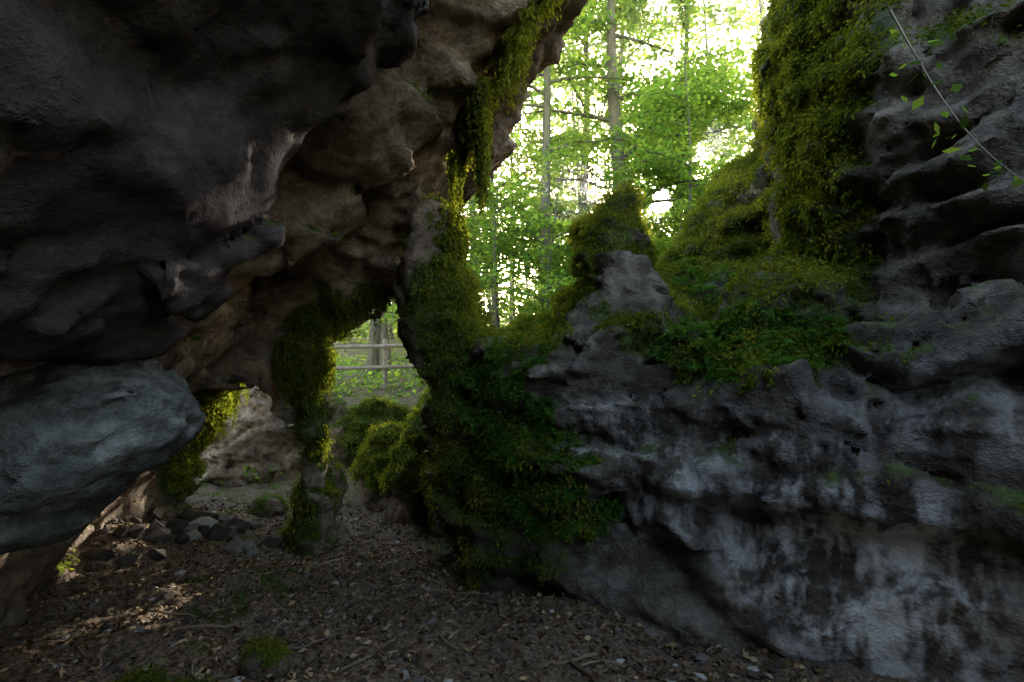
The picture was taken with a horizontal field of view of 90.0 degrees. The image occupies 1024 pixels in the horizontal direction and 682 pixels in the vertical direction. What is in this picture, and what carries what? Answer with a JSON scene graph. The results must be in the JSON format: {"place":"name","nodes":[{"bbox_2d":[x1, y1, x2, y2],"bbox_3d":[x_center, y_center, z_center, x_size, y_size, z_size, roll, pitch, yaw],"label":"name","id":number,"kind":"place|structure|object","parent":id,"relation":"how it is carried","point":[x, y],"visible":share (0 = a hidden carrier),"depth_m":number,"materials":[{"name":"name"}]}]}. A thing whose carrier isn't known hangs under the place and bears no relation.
{"place":"outdoors","nodes":[
{"label":"outdoors","id":0,"kind":"place"},
{"bbox_2d":[0,317,909,681],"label":"ground","id":1,"kind":"structure","parent":0,"point":[540,653],"depth_m":3.36,"materials":[{"name":"soil"}]},
{"bbox_2d":[130,671,173,681],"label":"mossy stone","id":2,"kind":"object","parent":1,"relation":"on","point":[160,674],"visible":0.58,"depth_m":2.39,"materials":[{"name":"green stone"}]},
{"bbox_2d":[113,652,175,681],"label":"moss","id":3,"kind":"object","parent":2,"relation":"on","point":[136,675],"visible":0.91,"depth_m":2.40,"materials":[{"name":"green plant"}]},
{"bbox_2d":[80,498,289,566],"bbox_3d":[-3.663,2.123,5.780,2.152,0.743,2.401,0,0,38],"label":"stone pile","id":4,"kind":"object","parent":1,"relation":"on","point":[195,524],"visible":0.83,"depth_m":5.41,"materials":[{"name":"grey stone"}]},
{"bbox_2d":[159,670,220,681],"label":"moss","id":5,"kind":"object","parent":1,"relation":"on","point":[193,679],"visible":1,"depth_m":2.41,"materials":[{"name":"green plant"}]},
{"bbox_2d":[238,644,291,679],"bbox_3d":[-1.321,1.734,2.748,0.281,0.201,0.223,0,0,0],"label":"mossy stone","id":6,"kind":"object","parent":1,"relation":"on","point":[248,666],"visible":0.68,"depth_m":2.67,"materials":[{"name":"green stone"}]},
{"bbox_2d":[233,633,298,673],"bbox_3d":[-1.328,1.682,2.760,0.330,0.225,0.299,0,0,0],"label":"moss","id":7,"kind":"object","parent":6,"relation":"on","point":[267,641],"visible":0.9,"depth_m":2.73,"materials":[{"name":"green plant"}]},
{"bbox_2d":[249,495,285,517],"bbox_3d":[-3.303,2.268,6.897,0.498,0.356,0.406,0,0,0],"label":"mossy stone","id":8,"kind":"object","parent":1,"relation":"on","point":[275,505],"visible":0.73,"depth_m":6.78,"materials":[{"name":"grey stone"}]},
{"bbox_2d":[246,492,288,514],"bbox_3d":[-3.301,2.237,6.880,0.591,0.408,0.497,0,0,0],"label":"moss","id":9,"kind":"object","parent":8,"relation":"on","point":[278,495],"visible":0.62,"depth_m":6.94,"materials":[{"name":"green plant"}]},
{"bbox_2d":[232,636,328,664],"bbox_3d":[-1.316,1.777,2.942,0.511,0.121,0.140,0,0,-30],"label":"fallen branch","id":10,"kind":"object","parent":1,"relation":"on","point":[235,662],"visible":0.5,"depth_m":2.96,"materials":[{"name":"brown wood"}]},
{"bbox_2d":[0,0,587,628],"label":"limestone cave arch","id":11,"kind":"structure","parent":1,"relation":"on","point":[388,140],"depth_m":4.72,"materials":[{"name":"grey stone"}]},
{"bbox_2d":[0,359,205,554],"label":"hanging boulder","id":12,"kind":"object","parent":11,"relation":"attached to","point":[82,446],"visible":0.94,"depth_m":2.10,"materials":[{"name":"grey stone"}]},
{"bbox_2d":[168,0,547,459],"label":"hanging moss","id":13,"kind":"object","parent":11,"relation":"hanging from","point":[511,55],"visible":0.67,"depth_m":5.61,"materials":[{"name":"green plant"}]},
{"bbox_2d":[445,73,495,252],"bbox_3d":[-0.376,-1.477,4.379,0.477,1.388,1.040,0,0,0],"label":"hanging moss","id":14,"kind":"object","parent":11,"relation":"hanging from","point":[479,112],"visible":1,"depth_m":4.22,"materials":[{"name":"green plant"}]},
{"bbox_2d":[57,0,1023,595],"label":"moss","id":15,"kind":"object","parent":11,"relation":"attached to","point":[471,328],"visible":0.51,"depth_m":4.35,"materials":[{"name":"green plant"}]},
{"bbox_2d":[220,349,427,486],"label":"undergrowth","id":16,"kind":"object","parent":1,"relation":"on","point":[375,380],"visible":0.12,"depth_m":11.11,"materials":[{"name":"green plant"}]},
{"bbox_2d":[3,513,712,681],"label":"twigs","id":17,"kind":"object","parent":1,"relation":"on","point":[572,662],"visible":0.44,"depth_m":3.37,"materials":[{"name":"brown wood"}]},
{"bbox_2d":[329,339,414,388],"bbox_3d":[-2.700,0.543,10.868,6.735,1.253,0.165,0,0,-5],"label":"wooden fence","id":18,"kind":"object","parent":1,"relation":"on","point":[385,346],"visible":0.18,"depth_m":10.80,"materials":[{"name":"grey wood"}]},
{"bbox_2d":[364,309,380,378],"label":"beech tree","id":19,"kind":"object","parent":1,"relation":"on","point":[373,356],"visible":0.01,"depth_m":13.45,"materials":[{"name":"grey plant"}]},
{"bbox_2d":[380,311,391,365],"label":"beech tree","id":20,"kind":"object","parent":1,"relation":"on","point":[384,330],"depth_m":16.78,"materials":[{"name":"grey plant"}]},
{"bbox_2d":[0,494,838,681],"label":"leaf litter","id":21,"kind":"object","parent":1,"relation":"on","point":[309,671],"visible":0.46,"depth_m":3.35,"materials":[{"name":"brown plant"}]},
{"bbox_2d":[364,77,542,323],"bbox_3d":[-1.675,-6.005,19.196,8.445,14.090,7.545,0,0,-31],"label":"beech tree","id":22,"kind":"object","parent":1,"relation":"on","point":[470,202],"visible":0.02,"depth_m":19.38,"materials":[{"name":"green plant"}]},
{"bbox_2d":[411,198,516,363],"bbox_3d":[-2.771,-5.109,16.886,5.960,12.226,6.598,0,0,0],"label":"beech tree","id":23,"kind":"object","parent":1,"relation":"on","point":[468,207],"visible":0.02,"depth_m":17.88,"materials":[{"name":"green plant"}]},
{"bbox_2d":[369,89,653,327],"bbox_3d":[-0.331,-4.453,13.662,8.008,11.113,5.145,0,0,0],"label":"beech tree","id":24,"kind":"object","parent":1,"relation":"on","point":[506,163],"visible":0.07,"depth_m":12.87,"materials":[{"name":"green plant"}]},
{"bbox_2d":[465,178,558,329],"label":"beech sapling","id":25,"kind":"object","parent":1,"relation":"on","point":[493,239],"visible":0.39,"depth_m":10.65,"materials":[{"name":"green plant"}]},
{"bbox_2d":[462,210,570,319],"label":"beech sapling","id":26,"kind":"object","parent":1,"relation":"on","point":[518,307],"visible":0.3,"depth_m":12.31,"materials":[{"name":"green plant"}]},
{"bbox_2d":[500,207,581,293],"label":"beech sapling","id":27,"kind":"object","parent":1,"relation":"on","point":[555,255],"visible":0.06,"depth_m":12.59,"materials":[{"name":"green plant"}]},
{"bbox_2d":[477,171,618,326],"bbox_3d":[0.665,-0.956,9.403,3.014,4.394,3.628,0,0,38],"label":"beech sapling","id":28,"kind":"object","parent":1,"relation":"on","point":[547,250],"visible":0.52,"depth_m":9.29,"materials":[{"name":"green plant"}]},
{"bbox_2d":[338,0,768,358],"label":"distant trees","id":29,"kind":"object","parent":1,"relation":"on","point":[756,19],"visible":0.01,"depth_m":26.03,"materials":[{"name":"green plant"}]},
{"bbox_2d":[466,0,681,308],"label":"beech tree","id":30,"kind":"object","parent":1,"relation":"on","point":[548,137],"visible":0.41,"depth_m":11.69,"materials":[{"name":"green plant"}]},
{"bbox_2d":[498,139,649,315],"bbox_3d":[1.245,-1.448,9.743,3.115,5.218,3.810,0,0,0],"label":"beech sapling","id":31,"kind":"object","parent":1,"relation":"on","point":[575,160],"visible":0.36,"depth_m":10.25,"materials":[{"name":"green plant"}]},
{"bbox_2d":[507,0,711,284],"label":"beech tree","id":32,"kind":"object","parent":1,"relation":"on","point":[584,185],"visible":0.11,"depth_m":15.35,"materials":[{"name":"green plant"}]},
{"bbox_2d":[500,0,726,323],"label":"beech tree","id":33,"kind":"object","parent":1,"relation":"on","point":[568,86],"visible":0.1,"depth_m":18.77,"materials":[{"name":"green plant"}]},
{"bbox_2d":[521,0,754,238],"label":"beech tree","id":34,"kind":"object","parent":1,"relation":"on","point":[612,98],"visible":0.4,"depth_m":12.53,"materials":[{"name":"green plant"}]},
{"bbox_2d":[551,0,754,235],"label":"beech tree","id":35,"kind":"object","parent":1,"relation":"on","point":[685,6],"visible":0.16,"depth_m":14.77,"materials":[{"name":"green plant"}]},
{"bbox_2d":[600,43,754,241],"bbox_3d":[4.029,-2.852,13.312,6.635,8.124,5.562,0,0,0],"label":"beech sapling","id":36,"kind":"object","parent":1,"relation":"on","point":[658,221],"visible":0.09,"depth_m":12.57,"materials":[{"name":"green plant"}]},
{"bbox_2d":[602,60,756,257],"bbox_3d":[3.776,-2.143,10.475,4.241,6.805,4.693,0,0,25],"label":"beech sapling","id":37,"kind":"object","parent":1,"relation":"on","point":[739,105],"visible":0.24,"depth_m":10.07,"materials":[{"name":"green plant"}]},
{"bbox_2d":[612,36,757,256],"bbox_3d":[3.304,-2.306,9.622,3.341,7.063,3.665,0,0,0],"label":"beech sapling","id":38,"kind":"object","parent":1,"relation":"on","point":[680,203],"visible":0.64,"depth_m":9.56,"materials":[{"name":"green plant"}]},
{"bbox_2d":[420,0,1023,681],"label":"rock cliff","id":39,"kind":"structure","parent":1,"relation":"on","point":[796,526],"depth_m":2.98,"materials":[{"name":"stone"}]},
{"bbox_2d":[428,334,627,560],"bbox_3d":[0.168,0.763,4.128,1.706,1.642,0.926,0,0,41],"label":"fern plant","id":40,"kind":"object","parent":39,"relation":"on","point":[514,377],"visible":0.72,"depth_m":3.91,"materials":[{"name":"green plant"}]},
{"bbox_2d":[492,234,784,337],"bbox_3d":[1.306,-0.389,5.447,3.334,1.354,1.766,0,0,35],"label":"fern plant","id":41,"kind":"object","parent":39,"relation":"on","point":[700,284],"visible":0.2,"depth_m":4.75,"materials":[{"name":"green plant"}]},
{"bbox_2d":[568,0,855,403],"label":"hanging moss","id":42,"kind":"object","parent":39,"relation":"hanging from","point":[791,104],"visible":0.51,"depth_m":3.92,"materials":[{"name":"green plant"}]},
{"bbox_2d":[648,293,861,392],"bbox_3d":[1.605,0.033,3.470,0.871,0.730,1.317,0,0,-39],"label":"fern plant","id":43,"kind":"object","parent":39,"relation":"on","point":[703,327],"visible":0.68,"depth_m":3.37,"materials":[{"name":"green plant"}]},
{"bbox_2d":[889,9,1023,193],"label":"hanging branch","id":44,"kind":"object","parent":39,"relation":"attached to","point":[963,123],"visible":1,"depth_m":2.10,"materials":[{"name":"green plant"}]},
{"bbox_2d":[464,0,767,311],"label":"sky","id":45,"kind":"structure","parent":0,"point":[664,60],"materials":[{"name":"white"}]},
{"bbox_3d":[-0.700,-1.000,-3.545,10.599,7.999,1.709,0,0,0],"label":"cave back rock","id":46,"kind":"object","parent":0,"visible":0},
{"bbox_2d":[0,0,429,365],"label":"rock overhang","id":47,"kind":"object","parent":46,"relation":"attached to","point":[149,149],"visible":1,"depth_m":1.68,"materials":[{"name":"stone"}]}
]}

